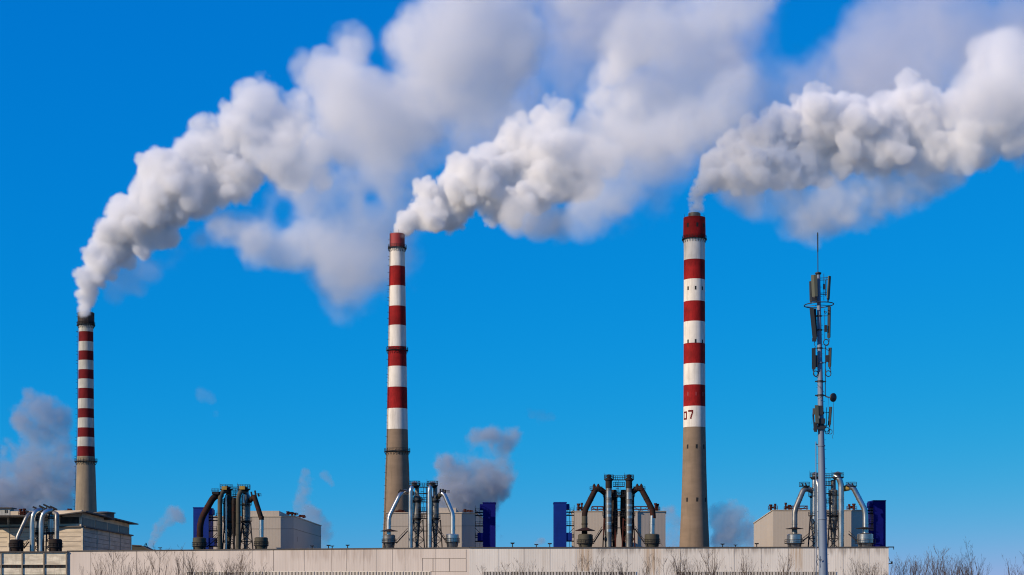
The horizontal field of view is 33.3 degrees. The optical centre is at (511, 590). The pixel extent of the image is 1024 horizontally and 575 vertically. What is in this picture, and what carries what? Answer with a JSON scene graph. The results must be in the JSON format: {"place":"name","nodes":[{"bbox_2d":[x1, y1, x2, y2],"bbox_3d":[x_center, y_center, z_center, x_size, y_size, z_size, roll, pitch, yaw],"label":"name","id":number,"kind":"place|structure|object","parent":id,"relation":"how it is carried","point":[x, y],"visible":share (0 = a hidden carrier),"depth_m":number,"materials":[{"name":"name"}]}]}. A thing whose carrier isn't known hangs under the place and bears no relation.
{"place":"outdoors","nodes":[
{"label":"outdoors","id":0,"kind":"place"},
{"bbox_2d":[0,510,138,550],"bbox_3d":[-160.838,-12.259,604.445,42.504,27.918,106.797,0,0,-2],"label":"power hall","id":1,"kind":"structure","parent":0,"point":[82,530],"depth_m":562.82,"materials":[{"name":"concrete"}]},
{"bbox_2d":[0,518,6,524],"bbox_3d":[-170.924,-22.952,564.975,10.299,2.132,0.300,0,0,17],"label":"window","id":2,"kind":"structure","parent":1,"relation":"in","point":[3,521],"depth_m":563.79,"materials":[{"name":"black glass"}]},
{"bbox_2d":[0,507,16,517],"bbox_3d":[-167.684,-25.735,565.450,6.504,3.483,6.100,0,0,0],"label":"roof hut","id":3,"kind":"object","parent":1,"relation":"on","point":[5,510],"visible":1,"depth_m":563.00,"materials":[{"name":"white paint"}]},
{"bbox_2d":[10,518,23,523],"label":"window","id":4,"kind":"structure","parent":1,"relation":"in","point":[12,520],"depth_m":562.41,"materials":[{"name":"black glass"}]},
{"bbox_2d":[18,508,26,514],"bbox_3d":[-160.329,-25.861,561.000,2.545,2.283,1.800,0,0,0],"label":"rooftop machinery","id":5,"kind":"object","parent":1,"relation":"on","point":[21,512],"visible":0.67,"depth_m":560.44,"materials":[{"name":"metal"}]},
{"bbox_2d":[60,517,78,523],"bbox_3d":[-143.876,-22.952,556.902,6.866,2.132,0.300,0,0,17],"label":"window","id":6,"kind":"structure","parent":1,"relation":"in","point":[63,520],"depth_m":556.81,"materials":[{"name":"black glass"}]},
{"bbox_2d":[82,517,94,526],"bbox_3d":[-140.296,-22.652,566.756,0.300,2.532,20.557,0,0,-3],"label":"window","id":7,"kind":"structure","parent":1,"relation":"in","point":[85,521],"depth_m":566.41,"materials":[{"name":"grey glass"}]},
{"bbox_2d":[95,520,106,529],"bbox_3d":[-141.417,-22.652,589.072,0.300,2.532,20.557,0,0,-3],"label":"window","id":8,"kind":"structure","parent":1,"relation":"in","point":[98,524],"depth_m":587.25,"materials":[{"name":"grey glass"}]},
{"bbox_2d":[94,511,115,519],"bbox_3d":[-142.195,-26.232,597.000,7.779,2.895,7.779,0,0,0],"label":"round tank","id":9,"kind":"object","parent":1,"relation":"on","point":[107,513],"visible":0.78,"depth_m":594.31,"materials":[{"name":"grey metal"}]},
{"bbox_2d":[108,523,117,531],"bbox_3d":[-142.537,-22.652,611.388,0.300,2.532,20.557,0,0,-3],"label":"window","id":10,"kind":"structure","parent":1,"relation":"in","point":[113,527],"depth_m":610.72,"materials":[{"name":"grey glass"}]},
{"bbox_2d":[119,525,128,533],"bbox_3d":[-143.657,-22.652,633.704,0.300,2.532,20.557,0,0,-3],"label":"window","id":11,"kind":"structure","parent":1,"relation":"in","point":[122,529],"depth_m":632.96,"materials":[{"name":"grey glass"}]},
{"bbox_2d":[132,545,152,549],"bbox_3d":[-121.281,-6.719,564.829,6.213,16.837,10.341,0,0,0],"label":"conveyor house","id":12,"kind":"structure","parent":0,"point":[137,547],"depth_m":560.00,"materials":[{"name":"grey metal"}]},
{"bbox_2d":[193,507,217,548],"bbox_3d":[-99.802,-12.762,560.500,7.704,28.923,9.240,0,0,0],"label":"stair tower","id":13,"kind":"structure","parent":0,"point":[208,528],"depth_m":556.00,"materials":[{"name":"metal"}]},
{"bbox_2d":[192,484,268,548],"bbox_3d":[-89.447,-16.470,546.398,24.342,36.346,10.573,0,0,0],"label":"cyclone tower","id":14,"kind":"structure","parent":0,"point":[236,521],"depth_m":544.76,"materials":[{"name":"metal"}]},
{"bbox_2d":[213,515,321,548],"bbox_3d":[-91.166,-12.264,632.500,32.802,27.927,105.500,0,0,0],"label":"mill hall","id":15,"kind":"structure","parent":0,"point":[282,532],"depth_m":582.36,"materials":[{"name":"concrete"}]},
{"bbox_2d":[250,511,288,515],"bbox_3d":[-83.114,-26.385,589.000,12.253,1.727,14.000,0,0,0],"label":"roof penthouse","id":16,"kind":"object","parent":15,"relation":"on","point":[269,513],"visible":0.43,"depth_m":582.00,"materials":[{"name":"beige metal"}]},
{"bbox_2d":[286,511,297,515],"bbox_3d":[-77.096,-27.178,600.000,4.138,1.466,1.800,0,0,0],"label":"rooftop machinery","id":17,"kind":"object","parent":15,"relation":"on","point":[291,513],"visible":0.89,"depth_m":599.48,"materials":[{"name":"metal"}]},
{"bbox_2d":[382,481,459,547],"bbox_3d":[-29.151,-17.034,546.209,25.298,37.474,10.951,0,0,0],"label":"cyclone tower","id":18,"kind":"structure","parent":0,"point":[432,516],"depth_m":544.64,"materials":[{"name":"metal"}]},
{"bbox_2d":[386,512,482,547],"bbox_3d":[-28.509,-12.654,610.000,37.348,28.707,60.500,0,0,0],"label":"mill hall","id":19,"kind":"structure","parent":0,"point":[465,530],"depth_m":580.00,"materials":[{"name":"concrete"}]},
{"bbox_2d":[439,508,458,511],"bbox_3d":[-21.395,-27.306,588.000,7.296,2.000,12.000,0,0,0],"label":"roof penthouse","id":20,"kind":"object","parent":19,"relation":"on","point":[446,510],"visible":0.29,"depth_m":582.00,"materials":[{"name":"beige metal"}]},
{"bbox_2d":[68,546,893,574],"bbox_3d":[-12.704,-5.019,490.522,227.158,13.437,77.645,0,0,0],"label":"warehouse","id":21,"kind":"structure","parent":0,"point":[408,561],"depth_m":452.00,"materials":[{"name":"beige concrete"}]},
{"bbox_2d":[280,571,287,574],"bbox_3d":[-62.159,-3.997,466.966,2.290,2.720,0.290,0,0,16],"label":"window","id":22,"kind":"structure","parent":21,"relation":"in","point":[281,572],"depth_m":466.83,"materials":[{"name":"glass"}]},
{"bbox_2d":[289,571,296,574],"bbox_3d":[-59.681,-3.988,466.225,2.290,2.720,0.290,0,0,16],"label":"window","id":23,"kind":"structure","parent":21,"relation":"in","point":[290,572],"depth_m":466.09,"materials":[{"name":"glass"}]},
{"bbox_2d":[306,571,313,574],"bbox_3d":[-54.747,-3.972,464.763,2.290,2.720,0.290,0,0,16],"label":"window","id":24,"kind":"structure","parent":21,"relation":"in","point":[307,572],"depth_m":464.78,"materials":[{"name":"glass"}]},
{"bbox_2d":[315,571,322,574],"bbox_3d":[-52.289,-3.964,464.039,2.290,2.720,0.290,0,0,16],"label":"window","id":25,"kind":"structure","parent":21,"relation":"in","point":[316,572],"depth_m":463.93,"materials":[{"name":"glass"}]},
{"bbox_2d":[324,571,331,574],"bbox_3d":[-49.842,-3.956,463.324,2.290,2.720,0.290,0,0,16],"label":"window","id":26,"kind":"structure","parent":21,"relation":"in","point":[325,572],"depth_m":463.19,"materials":[{"name":"glass"}]},
{"bbox_2d":[333,571,340,574],"bbox_3d":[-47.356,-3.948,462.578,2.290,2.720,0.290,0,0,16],"label":"window","id":27,"kind":"structure","parent":21,"relation":"in","point":[334,572],"depth_m":462.40,"materials":[{"name":"glass"}]},
{"bbox_2d":[350,571,357,574],"bbox_3d":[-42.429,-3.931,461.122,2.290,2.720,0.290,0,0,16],"label":"window","id":28,"kind":"structure","parent":21,"relation":"in","point":[351,572],"depth_m":461.05,"materials":[{"name":"glass"}]},
{"bbox_2d":[359,571,366,574],"bbox_3d":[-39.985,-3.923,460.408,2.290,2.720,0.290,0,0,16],"label":"window","id":29,"kind":"structure","parent":21,"relation":"in","point":[360,572],"depth_m":460.37,"materials":[{"name":"glass"}]},
{"bbox_2d":[368,571,375,574],"bbox_3d":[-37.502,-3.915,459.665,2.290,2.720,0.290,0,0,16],"label":"window","id":30,"kind":"structure","parent":21,"relation":"in","point":[369,572],"depth_m":459.59,"materials":[{"name":"glass"}]},
{"bbox_2d":[377,571,384,574],"bbox_3d":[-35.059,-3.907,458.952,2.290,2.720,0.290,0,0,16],"label":"window","id":31,"kind":"structure","parent":21,"relation":"in","point":[378,572],"depth_m":458.92,"materials":[{"name":"glass"}]},
{"bbox_2d":[386,571,393,574],"bbox_3d":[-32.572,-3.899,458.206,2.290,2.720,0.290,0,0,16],"label":"window","id":32,"kind":"structure","parent":21,"relation":"in","point":[387,572],"depth_m":458.13,"materials":[{"name":"glass"}]},
{"bbox_2d":[395,571,402,574],"bbox_3d":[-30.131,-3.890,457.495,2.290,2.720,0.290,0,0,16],"label":"window","id":33,"kind":"structure","parent":21,"relation":"in","point":[396,572],"depth_m":457.46,"materials":[{"name":"glass"}]},
{"bbox_2d":[404,571,411,574],"bbox_3d":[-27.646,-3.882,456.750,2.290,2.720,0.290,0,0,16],"label":"window","id":34,"kind":"structure","parent":21,"relation":"in","point":[405,572],"depth_m":456.68,"materials":[{"name":"glass"}]},
{"bbox_2d":[413,571,420,574],"bbox_3d":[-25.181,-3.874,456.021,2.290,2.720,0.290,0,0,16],"label":"window","id":35,"kind":"structure","parent":21,"relation":"in","point":[414,572],"depth_m":456.01,"materials":[{"name":"glass"}]},
{"bbox_2d":[422,571,429,574],"bbox_3d":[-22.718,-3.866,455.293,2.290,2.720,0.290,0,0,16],"label":"window","id":36,"kind":"structure","parent":21,"relation":"in","point":[423,572],"depth_m":455.23,"materials":[{"name":"glass"}]},
{"bbox_2d":[483,571,491,574],"bbox_3d":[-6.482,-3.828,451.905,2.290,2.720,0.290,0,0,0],"label":"window","id":37,"kind":"structure","parent":21,"relation":"in","point":[484,572],"depth_m":451.80,"materials":[{"name":"glass"}]},
{"bbox_2d":[492,571,500,574],"bbox_3d":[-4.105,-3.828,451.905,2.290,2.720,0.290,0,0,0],"label":"window","id":38,"kind":"structure","parent":21,"relation":"in","point":[493,572],"depth_m":451.80,"materials":[{"name":"glass"}]},
{"bbox_2d":[501,571,509,574],"bbox_3d":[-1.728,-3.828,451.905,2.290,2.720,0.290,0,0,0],"label":"window","id":39,"kind":"structure","parent":21,"relation":"in","point":[503,572],"depth_m":451.80,"materials":[{"name":"glass"}]},
{"bbox_2d":[528,571,536,574],"bbox_3d":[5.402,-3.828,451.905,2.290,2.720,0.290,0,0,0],"label":"window","id":40,"kind":"structure","parent":21,"relation":"in","point":[534,572],"depth_m":451.80,"materials":[{"name":"glass"}]},
{"bbox_2d":[546,571,554,574],"bbox_3d":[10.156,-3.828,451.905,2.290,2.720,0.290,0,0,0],"label":"window","id":41,"kind":"structure","parent":21,"relation":"in","point":[547,572],"depth_m":451.80,"materials":[{"name":"glass"}]},
{"bbox_2d":[555,571,563,574],"bbox_3d":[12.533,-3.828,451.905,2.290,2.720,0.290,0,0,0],"label":"window","id":42,"kind":"structure","parent":21,"relation":"in","point":[556,572],"depth_m":451.80,"materials":[{"name":"glass"}]},
{"bbox_2d":[564,571,572,574],"bbox_3d":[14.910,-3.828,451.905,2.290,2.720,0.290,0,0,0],"label":"window","id":43,"kind":"structure","parent":21,"relation":"in","point":[565,572],"depth_m":451.80,"materials":[{"name":"glass"}]},
{"bbox_2d":[573,571,581,574],"bbox_3d":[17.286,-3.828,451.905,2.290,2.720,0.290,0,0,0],"label":"window","id":44,"kind":"structure","parent":21,"relation":"in","point":[579,572],"depth_m":451.80,"materials":[{"name":"glass"}]},
{"bbox_2d":[582,571,590,574],"bbox_3d":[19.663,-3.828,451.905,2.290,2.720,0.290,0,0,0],"label":"window","id":45,"kind":"structure","parent":21,"relation":"in","point":[583,572],"depth_m":451.80,"materials":[{"name":"glass"}]},
{"bbox_2d":[627,571,635,574],"bbox_3d":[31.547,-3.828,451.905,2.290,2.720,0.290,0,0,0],"label":"window","id":46,"kind":"structure","parent":21,"relation":"in","point":[632,572],"depth_m":451.80,"materials":[{"name":"glass"}]},
{"bbox_2d":[721,571,728,574],"bbox_3d":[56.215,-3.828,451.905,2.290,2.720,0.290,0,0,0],"label":"window","id":47,"kind":"structure","parent":21,"relation":"in","point":[722,572],"depth_m":451.80,"materials":[{"name":"glass"}]},
{"bbox_2d":[756,571,764,574],"bbox_3d":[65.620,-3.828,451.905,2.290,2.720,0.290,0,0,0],"label":"window","id":48,"kind":"structure","parent":21,"relation":"in","point":[759,572],"depth_m":451.80,"materials":[{"name":"glass"}]},
{"bbox_2d":[765,571,773,574],"bbox_3d":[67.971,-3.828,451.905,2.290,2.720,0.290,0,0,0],"label":"window","id":49,"kind":"structure","parent":21,"relation":"in","point":[769,572],"depth_m":451.80,"materials":[{"name":"glass"}]},
{"bbox_2d":[792,571,800,574],"bbox_3d":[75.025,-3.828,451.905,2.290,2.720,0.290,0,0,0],"label":"window","id":50,"kind":"structure","parent":21,"relation":"in","point":[793,572],"depth_m":451.80,"materials":[{"name":"glass"}]},
{"bbox_2d":[801,571,809,574],"bbox_3d":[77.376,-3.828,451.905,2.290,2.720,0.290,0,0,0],"label":"window","id":51,"kind":"structure","parent":21,"relation":"in","point":[802,572],"depth_m":451.80,"materials":[{"name":"glass"}]},
{"bbox_2d":[828,571,835,574],"bbox_3d":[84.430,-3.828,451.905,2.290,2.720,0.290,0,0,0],"label":"window","id":52,"kind":"structure","parent":21,"relation":"in","point":[829,572],"depth_m":451.80,"materials":[{"name":"glass"}]},
{"bbox_2d":[475,502,495,546],"bbox_3d":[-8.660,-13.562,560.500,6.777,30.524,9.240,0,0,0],"label":"stair tower","id":53,"kind":"structure","parent":0,"point":[487,537],"depth_m":556.00,"materials":[{"name":"metal"}]},
{"bbox_2d":[0,0,1023,574],"label":"sky","id":54,"kind":"structure","parent":0,"point":[224,186],"materials":[{"name":"blue"}]},
{"bbox_2d":[553,502,573,546],"bbox_3d":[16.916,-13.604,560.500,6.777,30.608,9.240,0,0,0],"label":"stair tower","id":55,"kind":"structure","parent":0,"point":[561,537],"depth_m":556.00,"materials":[{"name":"metal"}]},
{"bbox_2d":[575,474,659,546],"bbox_3d":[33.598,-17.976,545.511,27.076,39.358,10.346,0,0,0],"label":"cyclone tower","id":56,"kind":"structure","parent":0,"point":[610,519],"depth_m":544.17,"materials":[{"name":"metal"}]},
{"bbox_2d":[784,471,875,546],"bbox_3d":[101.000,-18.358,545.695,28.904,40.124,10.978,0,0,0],"label":"cyclone tower","id":57,"kind":"structure","parent":0,"point":[835,513],"depth_m":544.43,"materials":[{"name":"metal"}]},
{"bbox_2d":[867,500,885,546],"bbox_3d":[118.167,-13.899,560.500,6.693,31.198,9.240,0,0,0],"label":"stair tower","id":58,"kind":"structure","parent":0,"point":[877,515],"depth_m":556.00,"materials":[{"name":"metal"}]},
{"label":"ground","id":59,"kind":"structure","parent":0,"visible":0},
{"bbox_2d":[0,551,67,574],"bbox_3d":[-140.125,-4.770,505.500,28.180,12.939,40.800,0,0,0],"label":"concrete building","id":60,"kind":"structure","parent":59,"relation":"on","point":[33,562],"depth_m":485.60,"materials":[{"name":"beige concrete"}]},
{"bbox_2d":[2,565,20,567],"bbox_3d":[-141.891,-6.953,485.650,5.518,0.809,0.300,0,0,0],"label":"window","id":61,"kind":"structure","parent":60,"relation":"in","point":[3,566],"depth_m":485.54,"materials":[{"name":"black glass"}]},
{"bbox_2d":[23,565,42,567],"bbox_3d":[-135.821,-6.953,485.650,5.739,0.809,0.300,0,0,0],"label":"window","id":62,"kind":"structure","parent":60,"relation":"in","point":[24,566],"depth_m":485.54,"materials":[{"name":"black glass"}]},
{"bbox_2d":[45,565,65,567],"bbox_3d":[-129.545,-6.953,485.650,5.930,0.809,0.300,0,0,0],"label":"window","id":63,"kind":"structure","parent":60,"relation":"in","point":[46,566],"depth_m":485.54,"materials":[{"name":"black glass"}]},
{"bbox_2d":[9,504,62,550],"bbox_3d":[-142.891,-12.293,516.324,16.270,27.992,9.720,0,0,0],"label":"cyclone tower","id":64,"kind":"structure","parent":59,"relation":"on","point":[37,524],"depth_m":514.32,"materials":[{"name":"metal"}]},
{"bbox_2d":[73,311,96,511],"bbox_3d":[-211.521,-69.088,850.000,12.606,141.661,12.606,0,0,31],"label":"chimney","id":65,"kind":"object","parent":59,"relation":"on","point":[85,479],"visible":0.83,"depth_m":846.61,"materials":[{"name":"red concrete"}]},
{"bbox_2d":[91,549,105,574],"bbox_3d":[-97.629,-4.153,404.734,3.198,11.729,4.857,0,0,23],"label":"bare tree","id":66,"kind":"object","parent":59,"relation":"on","point":[97,565],"visible":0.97,"depth_m":404.08,"materials":[{"name":"brown plant"}]},
{"bbox_2d":[99,549,123,574],"bbox_3d":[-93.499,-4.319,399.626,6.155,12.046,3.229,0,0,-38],"label":"bare tree","id":67,"kind":"object","parent":59,"relation":"on","point":[111,559],"visible":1,"depth_m":399.66,"materials":[{"name":"brown plant"}]},
{"bbox_2d":[107,552,128,573],"bbox_3d":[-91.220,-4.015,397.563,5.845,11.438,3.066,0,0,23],"label":"bare tree","id":68,"kind":"object","parent":59,"relation":"on","point":[119,561],"visible":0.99,"depth_m":397.47,"materials":[{"name":"brown plant"}]},
{"bbox_2d":[118,557,134,574],"bbox_3d":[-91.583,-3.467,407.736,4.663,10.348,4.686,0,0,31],"label":"bare tree","id":69,"kind":"object","parent":59,"relation":"on","point":[129,569],"visible":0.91,"depth_m":407.38,"materials":[{"name":"brown plant"}]},
{"bbox_2d":[130,555,152,574],"bbox_3d":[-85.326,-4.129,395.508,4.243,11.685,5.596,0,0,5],"label":"bare tree","id":70,"kind":"object","parent":59,"relation":"on","point":[144,566],"visible":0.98,"depth_m":394.81,"materials":[{"name":"brown plant"}]},
{"bbox_2d":[144,545,169,574],"bbox_3d":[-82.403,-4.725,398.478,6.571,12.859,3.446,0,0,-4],"label":"bare tree","id":71,"kind":"object","parent":59,"relation":"on","point":[155,559],"visible":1,"depth_m":398.22,"materials":[{"name":"brown plant"}]},
{"bbox_2d":[175,553,192,574],"bbox_3d":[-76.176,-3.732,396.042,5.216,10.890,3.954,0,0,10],"label":"bare tree","id":72,"kind":"object","parent":59,"relation":"on","point":[177,563],"visible":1,"depth_m":395.73,"materials":[{"name":"brown plant"}]},
{"bbox_2d":[177,544,197,574],"bbox_3d":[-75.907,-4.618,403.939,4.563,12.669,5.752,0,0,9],"label":"bare tree","id":73,"kind":"object","parent":59,"relation":"on","point":[189,563],"visible":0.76,"depth_m":403.69,"materials":[{"name":"brown plant"}]},
{"bbox_2d":[186,552,206,574],"bbox_3d":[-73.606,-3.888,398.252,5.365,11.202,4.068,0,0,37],"label":"bare tree","id":74,"kind":"object","parent":59,"relation":"on","point":[194,566],"visible":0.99,"depth_m":397.65,"materials":[{"name":"brown plant"}]},
{"bbox_2d":[223,557,236,574],"bbox_3d":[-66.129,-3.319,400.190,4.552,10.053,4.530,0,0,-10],"label":"bare tree","id":75,"kind":"object","parent":59,"relation":"on","point":[230,570],"visible":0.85,"depth_m":399.88,"materials":[{"name":"brown plant"}]},
{"bbox_2d":[227,545,248,574],"bbox_3d":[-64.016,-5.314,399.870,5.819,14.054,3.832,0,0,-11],"label":"bare tree","id":76,"kind":"object","parent":59,"relation":"on","point":[241,561],"visible":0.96,"depth_m":400.17,"materials":[{"name":"brown plant"}]},
{"bbox_2d":[231,548,254,574],"bbox_3d":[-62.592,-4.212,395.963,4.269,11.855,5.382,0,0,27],"label":"bare tree","id":77,"kind":"object","parent":59,"relation":"on","point":[244,569],"visible":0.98,"depth_m":395.60,"materials":[{"name":"brown plant"}]},
{"bbox_2d":[382,229,409,547],"bbox_3d":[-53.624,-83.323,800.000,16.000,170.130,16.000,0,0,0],"label":"chimney","id":78,"kind":"object","parent":59,"relation":"on","point":[397,451],"visible":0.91,"depth_m":796.25,"materials":[{"name":"concrete"}]},
{"bbox_2d":[576,557,589,572],"bbox_3d":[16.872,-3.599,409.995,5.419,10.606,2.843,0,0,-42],"label":"bare tree","id":79,"kind":"object","parent":59,"relation":"on","point":[582,563],"visible":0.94,"depth_m":410.04,"materials":[{"name":"brown plant"}]},
{"bbox_2d":[595,557,604,574],"bbox_3d":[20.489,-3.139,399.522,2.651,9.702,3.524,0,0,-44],"label":"bare tree","id":80,"kind":"object","parent":59,"relation":"on","point":[600,566],"visible":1,"depth_m":400.06,"materials":[{"name":"brown plant"}]},
{"bbox_2d":[571,511,665,546],"bbox_3d":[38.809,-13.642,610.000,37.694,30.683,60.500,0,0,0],"label":"mill hall","id":81,"kind":"structure","parent":59,"relation":"on","point":[641,521],"depth_m":580.00,"materials":[{"name":"concrete"}]},
{"bbox_2d":[577,503,582,510],"bbox_3d":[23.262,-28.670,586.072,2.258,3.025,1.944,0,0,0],"label":"rooftop machinery","id":82,"kind":"object","parent":81,"relation":"on","point":[579,508],"visible":0.84,"depth_m":585.83,"materials":[{"name":"metal"}]},
{"bbox_2d":[591,506,603,510],"bbox_3d":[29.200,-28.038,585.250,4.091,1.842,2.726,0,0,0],"label":"roof frame","id":83,"kind":"object","parent":81,"relation":"on","point":[597,509],"visible":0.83,"depth_m":583.90,"materials":[{"name":"metal"}]},
{"bbox_2d":[634,506,648,510],"bbox_3d":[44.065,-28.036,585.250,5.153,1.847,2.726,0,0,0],"label":"roof frame","id":84,"kind":"object","parent":81,"relation":"on","point":[640,509],"visible":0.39,"depth_m":583.94,"materials":[{"name":"metal"}]},
{"bbox_2d":[654,503,659,510],"bbox_3d":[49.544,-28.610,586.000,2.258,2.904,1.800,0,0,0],"label":"rooftop machinery","id":85,"kind":"object","parent":81,"relation":"on","point":[657,507],"visible":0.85,"depth_m":585.57,"materials":[{"name":"metal"}]},
{"bbox_2d":[611,553,630,574],"bbox_3d":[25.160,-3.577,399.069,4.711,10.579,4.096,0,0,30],"label":"bare tree","id":86,"kind":"object","parent":59,"relation":"on","point":[621,568],"visible":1,"depth_m":398.64,"materials":[{"name":"brown plant"}]},
{"bbox_2d":[641,553,653,574],"bbox_3d":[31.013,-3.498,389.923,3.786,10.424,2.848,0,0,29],"label":"bare tree","id":87,"kind":"object","parent":59,"relation":"on","point":[648,567],"visible":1,"depth_m":390.06,"materials":[{"name":"brown plant"}]},
{"bbox_2d":[662,545,686,574],"bbox_3d":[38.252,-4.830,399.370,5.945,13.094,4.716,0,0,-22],"label":"bare tree","id":88,"kind":"object","parent":59,"relation":"on","point":[677,563],"visible":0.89,"depth_m":399.69,"materials":[{"name":"brown plant"}]},
{"bbox_2d":[673,555,687,574],"bbox_3d":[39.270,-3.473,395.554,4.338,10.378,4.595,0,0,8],"label":"bare tree","id":89,"kind":"object","parent":59,"relation":"on","point":[679,568],"visible":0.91,"depth_m":395.15,"materials":[{"name":"brown plant"}]},
{"bbox_2d":[681,557,697,574],"bbox_3d":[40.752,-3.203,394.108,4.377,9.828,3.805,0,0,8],"label":"bare tree","id":90,"kind":"object","parent":59,"relation":"on","point":[688,567],"visible":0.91,"depth_m":393.96,"materials":[{"name":"brown plant"}]},
{"bbox_2d":[679,212,708,546],"bbox_3d":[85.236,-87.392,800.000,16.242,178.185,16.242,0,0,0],"label":"chimney","id":91,"kind":"object","parent":59,"relation":"on","point":[694,529],"visible":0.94,"depth_m":795.42,"materials":[{"name":"concrete"}]},
{"bbox_2d":[695,551,711,574],"bbox_3d":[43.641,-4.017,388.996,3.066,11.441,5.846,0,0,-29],"label":"bare tree","id":92,"kind":"object","parent":59,"relation":"on","point":[704,561],"visible":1,"depth_m":389.07,"materials":[{"name":"brown plant"}]},
{"bbox_2d":[702,548,720,574],"bbox_3d":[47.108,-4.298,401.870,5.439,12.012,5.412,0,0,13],"label":"bare tree","id":93,"kind":"object","parent":59,"relation":"on","point":[714,570],"visible":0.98,"depth_m":401.41,"materials":[{"name":"brown plant"}]},
{"bbox_2d":[741,555,757,574],"bbox_3d":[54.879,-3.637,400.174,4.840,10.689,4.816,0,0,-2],"label":"bare tree","id":94,"kind":"object","parent":59,"relation":"on","point":[746,568],"visible":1,"depth_m":399.83,"materials":[{"name":"brown plant"}]},
{"bbox_2d":[777,551,793,574],"bbox_3d":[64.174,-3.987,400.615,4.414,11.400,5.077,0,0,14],"label":"bare tree","id":95,"kind":"object","parent":59,"relation":"on","point":[785,564],"visible":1,"depth_m":400.52,"materials":[{"name":"brown plant"}]},
{"bbox_2d":[753,510,862,546],"bbox_3d":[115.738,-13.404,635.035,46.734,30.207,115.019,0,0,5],"label":"mill hall","id":96,"kind":"structure","parent":59,"relation":"on","point":[770,529],"depth_m":580.00,"materials":[{"name":"concrete"}]},
{"bbox_2d":[769,504,777,510],"bbox_3d":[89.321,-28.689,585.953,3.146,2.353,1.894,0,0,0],"label":"rooftop machinery","id":97,"kind":"object","parent":96,"relation":"on","point":[771,507],"visible":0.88,"depth_m":585.26,"materials":[{"name":"metal"}]},
{"bbox_2d":[784,503,790,509],"bbox_3d":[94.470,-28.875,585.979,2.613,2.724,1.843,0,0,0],"label":"rooftop machinery","id":98,"kind":"object","parent":96,"relation":"on","point":[786,507],"visible":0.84,"depth_m":585.40,"materials":[{"name":"metal"}]},
{"bbox_2d":[791,506,807,509],"bbox_3d":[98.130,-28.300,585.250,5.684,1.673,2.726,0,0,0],"label":"roof frame","id":99,"kind":"object","parent":96,"relation":"on","point":[806,508],"visible":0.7,"depth_m":583.90,"materials":[{"name":"metal"}]},
{"bbox_2d":[846,504,855,509],"bbox_3d":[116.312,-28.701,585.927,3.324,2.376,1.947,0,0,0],"label":"rooftop machinery","id":100,"kind":"object","parent":96,"relation":"on","point":[848,507],"visible":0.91,"depth_m":585.40,"materials":[{"name":"metal"}]},
{"bbox_2d":[804,232,836,574],"bbox_3d":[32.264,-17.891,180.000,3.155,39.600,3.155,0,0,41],"label":"telecom mast","id":101,"kind":"object","parent":59,"relation":"on","point":[815,294],"visible":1,"depth_m":179.74,"materials":[{"name":"metal"}]},
{"bbox_2d":[849,555,865,574],"bbox_3d":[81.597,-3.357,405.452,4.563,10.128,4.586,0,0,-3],"label":"bare tree","id":102,"kind":"object","parent":59,"relation":"on","point":[856,567],"visible":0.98,"depth_m":405.32,"materials":[{"name":"brown plant"}]},
{"bbox_2d":[895,561,907,574],"bbox_3d":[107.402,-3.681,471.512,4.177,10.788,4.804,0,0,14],"label":"bare tree","id":103,"kind":"object","parent":59,"relation":"on","point":[903,567],"visible":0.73,"depth_m":471.78,"materials":[{"name":"brown plant"}]},
{"bbox_2d":[909,555,924,574],"bbox_3d":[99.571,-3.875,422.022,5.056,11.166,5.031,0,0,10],"label":"bare tree","id":104,"kind":"object","parent":59,"relation":"on","point":[912,569],"visible":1,"depth_m":422.11,"materials":[{"name":"brown plant"}]},
{"bbox_2d":[911,547,939,574],"bbox_3d":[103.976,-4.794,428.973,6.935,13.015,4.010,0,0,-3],"label":"bare tree","id":105,"kind":"object","parent":59,"relation":"on","point":[925,563],"visible":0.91,"depth_m":429.30,"materials":[{"name":"brown plant"}]},
{"bbox_2d":[925,549,944,574],"bbox_3d":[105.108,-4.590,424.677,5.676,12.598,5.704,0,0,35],"label":"bare tree","id":106,"kind":"object","parent":59,"relation":"on","point":[936,563],"visible":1,"depth_m":424.28,"materials":[{"name":"brown plant"}]},
{"bbox_2d":[926,546,948,572],"bbox_3d":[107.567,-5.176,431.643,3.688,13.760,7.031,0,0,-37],"label":"bare tree","id":107,"kind":"object","parent":59,"relation":"on","point":[938,556],"visible":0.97,"depth_m":431.90,"materials":[{"name":"brown plant"}]},
{"bbox_2d":[932,553,952,574],"bbox_3d":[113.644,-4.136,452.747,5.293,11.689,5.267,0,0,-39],"label":"bare tree","id":108,"kind":"object","parent":59,"relation":"on","point":[943,569],"visible":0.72,"depth_m":452.46,"materials":[{"name":"brown plant"}]},
{"bbox_2d":[956,554,966,574],"bbox_3d":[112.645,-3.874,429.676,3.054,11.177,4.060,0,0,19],"label":"bare tree","id":109,"kind":"object","parent":59,"relation":"on","point":[961,566],"visible":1,"depth_m":429.54,"materials":[{"name":"brown plant"}]},
{"bbox_2d":[960,541,984,574],"bbox_3d":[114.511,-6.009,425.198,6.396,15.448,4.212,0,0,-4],"label":"bare tree","id":110,"kind":"object","parent":59,"relation":"on","point":[971,559],"visible":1,"depth_m":424.85,"materials":[{"name":"brown plant"}]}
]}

